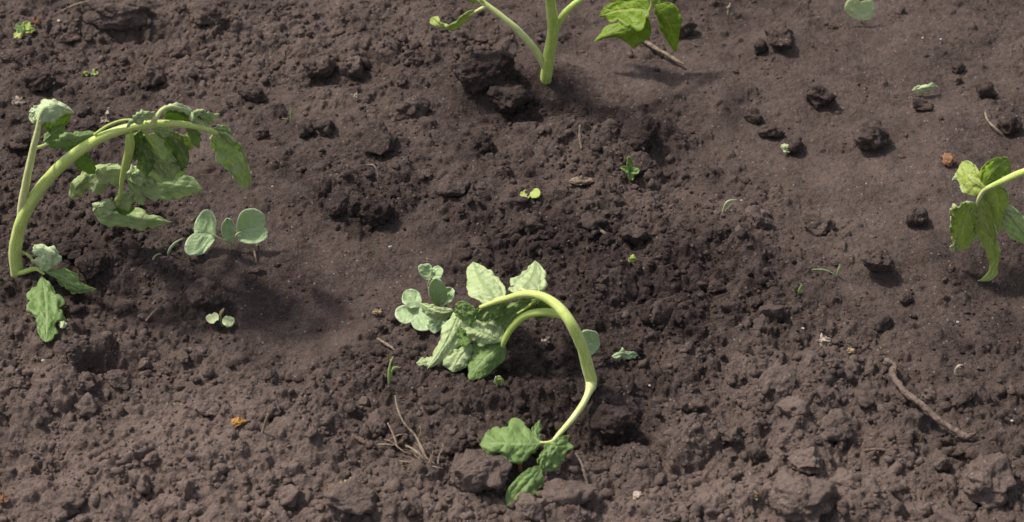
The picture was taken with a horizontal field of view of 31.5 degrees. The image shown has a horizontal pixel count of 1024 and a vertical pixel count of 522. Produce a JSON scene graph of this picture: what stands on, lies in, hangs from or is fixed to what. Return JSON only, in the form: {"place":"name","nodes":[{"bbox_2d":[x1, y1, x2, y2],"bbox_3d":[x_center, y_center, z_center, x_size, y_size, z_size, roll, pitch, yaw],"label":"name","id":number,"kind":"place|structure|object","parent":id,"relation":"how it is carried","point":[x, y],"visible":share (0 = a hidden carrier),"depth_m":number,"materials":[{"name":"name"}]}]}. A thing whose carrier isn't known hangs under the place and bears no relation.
{"place":"outdoors","nodes":[
{"label":"outdoors","id":0,"kind":"place"},
{"bbox_2d":[419,303,452,319],"bbox_3d":[-0.045,0.029,1.042,0.022,0.010,0.007,15,44,17],"label":"fallen leaflet","id":1,"kind":"object","parent":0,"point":[433,311],"visible":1,"depth_m":1.04,"materials":[{"name":"green plant"}]},
{"bbox_2d":[0,0,1023,521],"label":"ground","id":2,"kind":"structure","parent":0,"point":[844,186],"depth_m":1.10,"materials":[{"name":"soil"}]},
{"bbox_2d":[0,491,9,503],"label":"leaf scrap","id":3,"kind":"object","parent":2,"relation":"on","point":[3,499],"visible":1,"depth_m":0.96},
{"bbox_2d":[7,131,30,150],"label":"soil clod","id":4,"kind":"object","parent":2,"relation":"on","point":[20,141],"visible":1,"depth_m":1.18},
{"bbox_2d":[12,96,25,105],"bbox_3d":[-0.329,-0.106,1.213,0.009,0.007,0.006,0,42,0],"label":"leaf scrap","id":5,"kind":"object","parent":2,"relation":"on","point":[17,100],"visible":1,"depth_m":1.21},
{"bbox_2d":[13,21,34,37],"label":"weed seedling","id":6,"kind":"object","parent":2,"relation":"on","point":[23,28],"visible":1,"depth_m":1.27,"materials":[{"name":"green plant"}]},
{"bbox_2d":[21,68,56,91],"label":"soil clod","id":7,"kind":"object","parent":2,"relation":"on","point":[41,79],"visible":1,"depth_m":1.22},
{"bbox_2d":[40,486,85,517],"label":"soil clod","id":8,"kind":"object","parent":2,"relation":"on","point":[70,499],"visible":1,"depth_m":0.95,"materials":[{"name":"soil"}]},
{"bbox_2d":[57,239,81,257],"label":"soil clod","id":9,"kind":"object","parent":2,"relation":"on","point":[66,247],"visible":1,"depth_m":1.09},
{"bbox_2d":[61,0,89,11],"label":"root strand","id":10,"kind":"object","parent":2,"relation":"on","point":[74,5],"visible":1,"depth_m":1.28,"materials":[{"name":"plant"}]},
{"bbox_2d":[77,371,95,393],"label":"soil clod","id":11,"kind":"object","parent":2,"relation":"on","point":[86,380],"visible":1,"depth_m":1.01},
{"bbox_2d":[74,250,109,279],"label":"soil clod","id":12,"kind":"object","parent":2,"relation":"on","point":[90,264],"visible":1,"depth_m":1.07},
{"bbox_2d":[82,0,151,30],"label":"soil clod","id":13,"kind":"object","parent":2,"relation":"on","point":[116,15],"visible":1,"depth_m":1.28,"materials":[{"name":"soil"}]},
{"bbox_2d":[103,369,133,389],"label":"soil clod","id":14,"kind":"object","parent":2,"relation":"on","point":[118,379],"visible":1,"depth_m":1.01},
{"bbox_2d":[8,99,251,341],"bbox_3d":[-0.232,-0.044,1.053,0.143,0.132,0.081,-26,48,-26],"label":"tomato seedling","id":15,"kind":"object","parent":2,"relation":"on","point":[161,156],"visible":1,"depth_m":1.05,"materials":[{"name":"green plant"}]},
{"bbox_2d":[128,469,150,493],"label":"soil clod","id":16,"kind":"object","parent":2,"relation":"on","point":[139,480],"visible":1,"depth_m":0.95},
{"bbox_2d":[137,61,165,88],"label":"soil clod","id":17,"kind":"object","parent":2,"relation":"on","point":[150,73],"visible":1,"depth_m":1.23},
{"bbox_2d":[168,45,192,58],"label":"soil clod","id":18,"kind":"object","parent":2,"relation":"on","point":[179,52],"visible":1,"depth_m":1.25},
{"bbox_2d":[184,277,229,309],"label":"soil clod","id":19,"kind":"object","parent":2,"relation":"on","point":[204,292],"visible":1,"depth_m":1.06,"materials":[{"name":"soil"}]},
{"bbox_2d":[194,398,220,417],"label":"soil clod","id":20,"kind":"object","parent":2,"relation":"on","point":[210,407],"visible":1,"depth_m":1.00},
{"bbox_2d":[191,0,229,25],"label":"soil clod","id":21,"kind":"object","parent":2,"relation":"on","point":[208,12],"visible":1,"depth_m":1.28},
{"bbox_2d":[206,308,234,327],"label":"weed seedling","id":22,"kind":"object","parent":2,"relation":"on","point":[226,321],"visible":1,"depth_m":1.06,"materials":[{"name":"green plant"}]},
{"bbox_2d":[184,208,267,255],"bbox_3d":[-0.174,-0.017,1.103,0.051,0.029,0.019,-12,43,-13],"label":"weed seedling","id":23,"kind":"object","parent":2,"relation":"on","point":[251,229],"visible":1,"depth_m":1.10,"materials":[{"name":"plant"}]},
{"bbox_2d":[231,417,246,426],"bbox_3d":[-0.149,0.088,0.991,0.009,0.005,0.008,0,42,0],"label":"leaf scrap","id":24,"kind":"object","parent":2,"relation":"on","point":[237,421],"visible":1,"depth_m":0.99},
{"bbox_2d":[237,83,266,102],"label":"soil clod","id":25,"kind":"object","parent":2,"relation":"on","point":[254,92],"visible":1,"depth_m":1.21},
{"bbox_2d":[254,127,268,139],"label":"soil clod","id":26,"kind":"object","parent":2,"relation":"on","point":[260,133],"visible":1,"depth_m":1.19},
{"bbox_2d":[261,413,268,432],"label":"dead stalk","id":27,"kind":"object","parent":2,"relation":"on","point":[265,423],"visible":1,"depth_m":0.98,"materials":[{"name":"plant"}]},
{"bbox_2d":[259,368,276,382],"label":"soil clod","id":28,"kind":"object","parent":2,"relation":"on","point":[266,375],"visible":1,"depth_m":1.02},
{"bbox_2d":[296,120,314,137],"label":"soil clod","id":29,"kind":"object","parent":2,"relation":"on","point":[306,128],"visible":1,"depth_m":1.19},
{"bbox_2d":[301,55,336,79],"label":"soil clod","id":30,"kind":"object","parent":2,"relation":"on","point":[316,67],"visible":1,"depth_m":1.23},
{"bbox_2d":[314,119,334,136],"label":"soil clod","id":31,"kind":"object","parent":2,"relation":"on","point":[325,127],"visible":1,"depth_m":1.18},
{"bbox_2d":[324,190,348,217],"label":"soil clod","id":32,"kind":"object","parent":2,"relation":"on","point":[333,207],"visible":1,"depth_m":1.13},
{"bbox_2d":[322,478,377,514],"bbox_3d":[-0.084,0.123,0.949,0.028,0.017,0.019,10,43,11],"label":"soil clod","id":33,"kind":"object","parent":2,"relation":"on","point":[353,496],"visible":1,"depth_m":0.94,"materials":[{"name":"soil"}]},
{"bbox_2d":[337,55,363,78],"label":"soil clod","id":34,"kind":"object","parent":2,"relation":"on","point":[350,65],"visible":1,"depth_m":1.23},
{"bbox_2d":[351,434,367,445],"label":"twig","id":35,"kind":"object","parent":2,"relation":"on","point":[361,440],"visible":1,"depth_m":0.98,"materials":[{"name":"wood"}]},
{"bbox_2d":[356,193,392,227],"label":"soil clod","id":36,"kind":"object","parent":2,"relation":"on","point":[374,212],"visible":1,"depth_m":1.13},
{"bbox_2d":[372,308,383,315],"bbox_3d":[-0.079,0.030,1.069,0.007,0.005,0.004,0,42,0],"label":"leaf scrap","id":37,"kind":"object","parent":2,"relation":"on","point":[376,311],"visible":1,"depth_m":1.07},
{"bbox_2d":[359,119,397,154],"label":"soil clod","id":38,"kind":"object","parent":2,"relation":"on","point":[379,138],"visible":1,"depth_m":1.17,"materials":[{"name":"soil"}]},
{"bbox_2d":[377,338,395,349],"bbox_3d":[-0.069,0.050,1.039,0.026,0.004,0.003,34,52,32],"label":"straw","id":39,"kind":"object","parent":2,"relation":"on","point":[386,344],"visible":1,"depth_m":1.04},
{"bbox_2d":[388,356,399,383],"bbox_3d":[-0.066,0.063,1.013,0.008,0.024,0.004,0,42,0],"label":"grass sprout","id":40,"kind":"object","parent":2,"relation":"on","point":[389,375],"depth_m":1.01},
{"bbox_2d":[377,395,442,473],"bbox_3d":[-0.055,0.095,0.981,0.036,0.014,0.048,0,42,0],"label":"dry root tuft","id":41,"kind":"object","parent":2,"relation":"on","point":[424,457],"visible":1,"depth_m":0.98,"materials":[{"name":"plant"}]},
{"bbox_2d":[398,50,422,65],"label":"soil clod","id":42,"kind":"object","parent":2,"relation":"on","point":[407,58],"visible":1,"depth_m":1.24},
{"bbox_2d":[393,95,430,120],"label":"soil clod","id":43,"kind":"object","parent":2,"relation":"on","point":[416,106],"visible":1,"depth_m":1.20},
{"bbox_2d":[395,289,430,330],"bbox_3d":[-0.058,0.032,1.058,0.019,0.016,0.029,-17,45,-18],"label":"weed seedling","id":44,"kind":"object","parent":2,"relation":"on","point":[409,311],"visible":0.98,"depth_m":1.06,"materials":[{"name":"plant"}]},
{"bbox_2d":[418,263,442,291],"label":"weed seedling","id":45,"kind":"object","parent":2,"relation":"on","point":[427,271],"visible":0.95,"depth_m":1.07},
{"bbox_2d":[427,319,446,333],"bbox_3d":[-0.043,0.036,1.048,0.012,0.010,0.008,0,42,0],"label":"fallen leaflet","id":46,"kind":"object","parent":2,"relation":"on","point":[434,325],"visible":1,"depth_m":1.05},
{"bbox_2d":[421,391,453,412],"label":"soil clod","id":47,"kind":"object","parent":2,"relation":"on","point":[433,402],"visible":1,"depth_m":1.00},
{"bbox_2d":[428,278,454,306],"bbox_3d":[-0.041,0.021,1.058,0.015,0.029,0.009,0,42,0],"label":"weed seedling","id":48,"kind":"object","parent":2,"relation":"on","point":[441,294],"visible":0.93,"depth_m":1.05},
{"bbox_2d":[436,174,469,196],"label":"soil clod","id":49,"kind":"object","parent":2,"relation":"on","point":[453,185],"visible":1,"depth_m":1.14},
{"bbox_2d":[448,449,511,492],"bbox_3d":[-0.017,0.112,0.963,0.034,0.022,0.027,0,42,0],"label":"soil clod","id":50,"kind":"object","parent":2,"relation":"on","point":[476,471],"visible":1,"depth_m":0.95,"materials":[{"name":"soil"}]},
{"bbox_2d":[450,50,514,94],"bbox_3d":[-0.020,-0.130,1.220,0.044,0.029,0.031,0,42,0],"label":"soil clod","id":51,"kind":"object","parent":2,"relation":"on","point":[479,72],"visible":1,"depth_m":1.21,"materials":[{"name":"soil"}]},
{"bbox_2d":[470,130,494,152],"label":"soil clod","id":52,"kind":"object","parent":2,"relation":"on","point":[482,142],"visible":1,"depth_m":1.18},
{"bbox_2d":[494,376,503,385],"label":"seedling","id":53,"kind":"object","parent":2,"relation":"on","point":[498,380],"visible":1,"depth_m":1.01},
{"bbox_2d":[416,261,596,505],"bbox_3d":[0.002,0.050,0.995,0.085,0.066,0.148,-19,45,-20],"label":"tomato seedling","id":54,"kind":"object","parent":2,"relation":"on","point":[491,323],"visible":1,"depth_m":1.01,"materials":[{"name":"green plant"}]},
{"bbox_2d":[487,79,534,113],"bbox_3d":[-0.001,-0.111,1.214,0.029,0.021,0.024,14,44,15],"label":"soil clod","id":55,"kind":"object","parent":2,"relation":"on","point":[510,96],"visible":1,"depth_m":1.21,"materials":[{"name":"soil"}]},
{"bbox_2d":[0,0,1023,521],"bbox_3d":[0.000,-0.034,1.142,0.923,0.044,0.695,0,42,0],"label":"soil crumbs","id":56,"kind":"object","parent":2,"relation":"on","point":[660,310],"visible":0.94,"depth_m":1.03,"materials":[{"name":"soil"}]},
{"bbox_2d":[628,254,637,262],"bbox_3d":[0.073,-0.001,1.089,0.006,0.005,0.003,0,42,0],"label":"fallen leaflet","id":57,"kind":"object","parent":56,"relation":"on","point":[632,258],"visible":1,"depth_m":1.09,"materials":[{"name":"plant"}]},
{"bbox_2d":[520,188,539,198],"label":"weed seedling","id":58,"kind":"object","parent":2,"relation":"on","point":[535,193],"visible":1,"depth_m":1.13,"materials":[{"name":"yellow plant"}]},
{"bbox_2d":[515,492,546,520],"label":"soil clod","id":59,"kind":"object","parent":2,"relation":"on","point":[530,505],"visible":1,"depth_m":0.95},
{"bbox_2d":[531,228,555,240],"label":"soil clod","id":60,"kind":"object","parent":2,"relation":"on","point":[545,234],"visible":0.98,"depth_m":1.11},
{"bbox_2d":[541,337,552,345],"bbox_3d":[0.020,0.045,1.042,0.007,0.004,0.006,0,42,0],"label":"leaf scrap","id":61,"kind":"object","parent":2,"relation":"on","point":[545,341],"visible":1,"depth_m":1.04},
{"bbox_2d":[430,0,682,83],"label":"tomato seedling","id":62,"kind":"object","parent":2,"relation":"on","point":[632,28],"visible":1,"depth_m":1.22,"materials":[{"name":"green plant"}]},
{"bbox_2d":[541,478,596,505],"bbox_3d":[0.030,0.123,0.958,0.030,0.018,0.022,0,42,0],"label":"soil clod","id":63,"kind":"object","parent":2,"relation":"on","point":[572,492],"visible":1,"depth_m":0.95,"materials":[{"name":"soil"}]},
{"bbox_2d":[578,125,582,148],"bbox_3d":[0.044,-0.080,1.174,0.003,0.012,0.011,0,42,0],"label":"straw","id":64,"kind":"object","parent":2,"relation":"on","point":[579,138],"visible":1,"depth_m":1.17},
{"bbox_2d":[575,453,587,483],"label":"dead stalk","id":65,"kind":"object","parent":2,"relation":"on","point":[583,468],"visible":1,"depth_m":0.97,"materials":[{"name":"plant"}]},
{"bbox_2d":[569,175,593,185],"bbox_3d":[0.044,-0.051,1.153,0.017,0.007,0.008,0,42,0],"label":"leaf scrap","id":66,"kind":"object","parent":2,"relation":"on","point":[578,180],"visible":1,"depth_m":1.15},
{"bbox_2d":[582,329,599,354],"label":"weed seedling","id":67,"kind":"object","parent":2,"relation":"on","point":[591,337],"visible":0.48,"depth_m":1.03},
{"bbox_2d":[588,403,636,434],"bbox_3d":[0.053,0.088,0.995,0.023,0.018,0.022,-20,46,-21],"label":"soil clod","id":68,"kind":"object","parent":2,"relation":"on","point":[610,419],"visible":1,"depth_m":0.99,"materials":[{"name":"soil"}]},
{"bbox_2d":[612,347,637,358],"bbox_3d":[0.065,0.053,1.034,0.017,0.008,0.008,0,42,0],"label":"fallen leaflet","id":69,"kind":"object","parent":2,"relation":"on","point":[622,353],"visible":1,"depth_m":1.03,"materials":[{"name":"green plant"}]},
{"bbox_2d":[615,341,643,356],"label":"soil clod","id":70,"kind":"object","parent":2,"relation":"on","point":[633,346],"visible":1,"depth_m":1.04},
{"bbox_2d":[620,156,639,180],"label":"weed seedling","id":71,"kind":"object","parent":2,"relation":"on","point":[630,169],"visible":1,"depth_m":1.16,"materials":[{"name":"green plant"}]},
{"bbox_2d":[621,222,650,246],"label":"soil clod","id":72,"kind":"object","parent":2,"relation":"on","point":[634,234],"visible":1,"depth_m":1.10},
{"bbox_2d":[633,491,644,499],"bbox_3d":[0.067,0.124,0.960,0.006,0.006,0.006,0,42,0],"label":"leaf scrap","id":73,"kind":"object","parent":2,"relation":"on","point":[638,495],"visible":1,"depth_m":0.96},
{"bbox_2d":[621,110,657,151],"bbox_3d":[0.083,-0.085,1.176,0.027,0.024,0.031,29,49,28],"label":"soil clod","id":74,"kind":"object","parent":2,"relation":"on","point":[639,128],"visible":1,"depth_m":1.17,"materials":[{"name":"soil"}]},
{"bbox_2d":[630,151,656,176],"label":"soil clod","id":75,"kind":"object","parent":2,"relation":"on","point":[642,161],"visible":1,"depth_m":1.16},
{"bbox_2d":[644,41,683,64],"bbox_3d":[0.103,-0.145,1.256,0.004,0.004,0.041,-32,51,-30],"label":"twig","id":76,"kind":"object","parent":2,"relation":"on","point":[658,50],"visible":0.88,"depth_m":1.25,"materials":[{"name":"wood"}]},
{"bbox_2d":[673,363,694,371],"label":"soil clod","id":77,"kind":"object","parent":2,"relation":"on","point":[681,366],"visible":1,"depth_m":1.02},
{"bbox_2d":[679,16,697,38],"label":"soil clod","id":78,"kind":"object","parent":2,"relation":"on","point":[689,25],"visible":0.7,"depth_m":1.27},
{"bbox_2d":[678,393,705,412],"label":"soil clod","id":79,"kind":"object","parent":2,"relation":"on","point":[689,402],"visible":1,"depth_m":1.00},
{"bbox_2d":[690,490,727,515],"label":"soil clod","id":80,"kind":"object","parent":2,"relation":"on","point":[713,502],"visible":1,"depth_m":0.95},
{"bbox_2d":[717,422,742,443],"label":"soil clod","id":81,"kind":"object","parent":2,"relation":"on","point":[730,431],"visible":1,"depth_m":0.99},
{"bbox_2d":[726,3,733,14],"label":"leaf scrap","id":82,"kind":"object","parent":2,"relation":"on","point":[729,8],"visible":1,"depth_m":1.29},
{"bbox_2d":[743,106,762,124],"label":"soil clod","id":83,"kind":"object","parent":2,"relation":"on","point":[751,115],"visible":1,"depth_m":1.20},
{"bbox_2d":[744,205,771,228],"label":"soil clod","id":84,"kind":"object","parent":2,"relation":"on","point":[758,216],"visible":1,"depth_m":1.12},
{"bbox_2d":[753,37,766,55],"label":"soil clod","id":85,"kind":"object","parent":2,"relation":"on","point":[760,45],"visible":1,"depth_m":1.25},
{"bbox_2d":[750,313,777,335],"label":"soil clod","id":86,"kind":"object","parent":2,"relation":"on","point":[762,323],"visible":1,"depth_m":1.05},
{"bbox_2d":[757,123,784,137],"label":"soil clod","id":87,"kind":"object","parent":2,"relation":"on","point":[769,130],"visible":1,"depth_m":1.19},
{"bbox_2d":[757,359,795,396],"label":"soil clod","id":88,"kind":"object","parent":2,"relation":"on","point":[776,375],"visible":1,"depth_m":1.00,"materials":[{"name":"soil"}]},
{"bbox_2d":[764,20,791,49],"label":"soil clod","id":89,"kind":"object","parent":2,"relation":"on","point":[778,35],"visible":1,"depth_m":1.25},
{"bbox_2d":[781,143,788,152],"bbox_3d":[0.178,-0.073,1.177,0.008,0.005,0.006,0,42,0],"label":"fallen leaflet","id":90,"kind":"object","parent":2,"relation":"on","point":[784,146],"visible":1,"depth_m":1.18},
{"bbox_2d":[786,135,803,153],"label":"soil clod","id":91,"kind":"object","parent":2,"relation":"on","point":[796,144],"visible":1,"depth_m":1.18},
{"bbox_2d":[769,469,838,521],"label":"soil clod","id":92,"kind":"object","parent":2,"relation":"on","point":[802,498],"visible":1,"depth_m":0.94,"materials":[{"name":"soil"}]},
{"bbox_2d":[787,446,823,474],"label":"soil clod","id":93,"kind":"object","parent":2,"relation":"on","point":[808,461],"visible":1,"depth_m":0.97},
{"bbox_2d":[802,214,835,236],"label":"soil clod","id":94,"kind":"object","parent":2,"relation":"on","point":[817,225],"visible":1,"depth_m":1.12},
{"bbox_2d":[803,82,837,108],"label":"soil clod","id":95,"kind":"object","parent":2,"relation":"on","point":[816,94],"visible":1,"depth_m":1.21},
{"bbox_2d":[816,333,832,345],"bbox_3d":[0.179,0.046,1.042,0.010,0.006,0.007,0,42,0],"label":"leaf scrap","id":96,"kind":"object","parent":2,"relation":"on","point":[821,341],"visible":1,"depth_m":1.04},
{"bbox_2d":[816,386,834,400],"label":"soil clod","id":97,"kind":"object","parent":2,"relation":"on","point":[823,390],"visible":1,"depth_m":1.00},
{"bbox_2d":[812,265,839,277],"bbox_3d":[0.187,0.007,1.086,0.017,0.011,0.004,0,42,0],"label":"grass sprout","id":98,"kind":"object","parent":2,"relation":"on","point":[838,270],"depth_m":1.08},
{"bbox_2d":[816,408,852,441],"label":"soil clod","id":99,"kind":"object","parent":2,"relation":"on","point":[835,424],"visible":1,"depth_m":0.99,"materials":[{"name":"soil"}]},
{"bbox_2d":[845,0,875,22],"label":"weed seedling","id":100,"kind":"object","parent":2,"relation":"on","point":[860,11],"visible":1,"depth_m":1.28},
{"bbox_2d":[851,118,889,149],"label":"soil clod","id":101,"kind":"object","parent":2,"relation":"on","point":[870,134],"visible":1,"depth_m":1.17,"materials":[{"name":"soil"}]},
{"bbox_2d":[863,448,885,451],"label":"twig","id":102,"kind":"object","parent":2,"relation":"on","point":[876,449],"visible":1,"depth_m":0.98,"materials":[{"name":"wood"}]},
{"bbox_2d":[861,244,894,271],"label":"soil clod","id":103,"kind":"object","parent":2,"relation":"on","point":[876,258],"visible":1,"depth_m":1.08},
{"bbox_2d":[874,314,893,331],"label":"soil clod","id":104,"kind":"object","parent":2,"relation":"on","point":[884,323],"visible":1,"depth_m":1.05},
{"bbox_2d":[899,291,912,303],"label":"soil clod","id":105,"kind":"object","parent":2,"relation":"on","point":[906,297],"visible":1,"depth_m":1.07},
{"bbox_2d":[905,206,928,226],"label":"soil clod","id":106,"kind":"object","parent":2,"relation":"on","point":[916,216],"visible":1,"depth_m":1.12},
{"bbox_2d":[912,97,933,110],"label":"soil clod","id":107,"kind":"object","parent":2,"relation":"on","point":[921,104],"visible":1,"depth_m":1.21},
{"bbox_2d":[912,83,937,92],"bbox_3d":[0.278,-0.117,1.222,0.018,0.006,0.006,0,42,0],"label":"fallen leaflet","id":108,"kind":"object","parent":2,"relation":"on","point":[924,88],"visible":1,"depth_m":1.22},
{"bbox_2d":[883,358,975,441],"bbox_3d":[0.226,0.076,1.001,0.015,0.010,0.074,-22,46,-22],"label":"twig","id":109,"kind":"object","parent":2,"relation":"on","point":[890,365],"visible":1,"depth_m":0.99,"materials":[{"name":"wood"}]},
{"bbox_2d":[932,504,944,511],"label":"soil clod","id":110,"kind":"object","parent":2,"relation":"on","point":[938,506],"visible":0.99,"depth_m":0.95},
{"bbox_2d":[928,448,951,472],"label":"soil clod","id":111,"kind":"object","parent":2,"relation":"on","point":[939,460],"visible":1,"depth_m":0.97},
{"bbox_2d":[941,153,956,166],"bbox_3d":[0.280,-0.066,1.166,0.011,0.007,0.012,0,42,0],"label":"leaf scrap","id":112,"kind":"object","parent":2,"relation":"on","point":[948,159],"visible":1,"depth_m":1.16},
{"bbox_2d":[952,60,965,72],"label":"soil clod","id":113,"kind":"object","parent":2,"relation":"on","point":[958,67],"visible":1,"depth_m":1.24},
{"bbox_2d":[942,384,976,408],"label":"soil clod","id":114,"kind":"object","parent":2,"relation":"on","point":[956,395],"visible":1,"depth_m":1.00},
{"bbox_2d":[975,77,996,97],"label":"soil clod","id":115,"kind":"object","parent":2,"relation":"on","point":[985,88],"visible":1,"depth_m":1.22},
{"bbox_2d":[949,157,1023,280],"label":"tomato seedling","id":116,"kind":"object","parent":2,"relation":"on","point":[989,215],"visible":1,"depth_m":1.07,"materials":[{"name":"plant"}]},
{"bbox_2d":[963,452,1016,508],"bbox_3d":[0.251,0.115,0.956,0.028,0.024,0.031,0,42,0],"label":"soil clod","id":117,"kind":"object","parent":2,"relation":"on","point":[989,481],"visible":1,"depth_m":0.95,"materials":[{"name":"soil"}]},
{"bbox_2d":[984,112,1001,133],"bbox_3d":[0.317,-0.092,1.196,0.009,0.004,0.022,0,42,0],"label":"straw","id":118,"kind":"object","parent":2,"relation":"on","point":[992,125],"visible":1,"depth_m":1.19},
{"bbox_2d":[997,111,1022,133],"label":"soil clod","id":119,"kind":"object","parent":2,"relation":"on","point":[1008,122],"visible":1,"depth_m":1.19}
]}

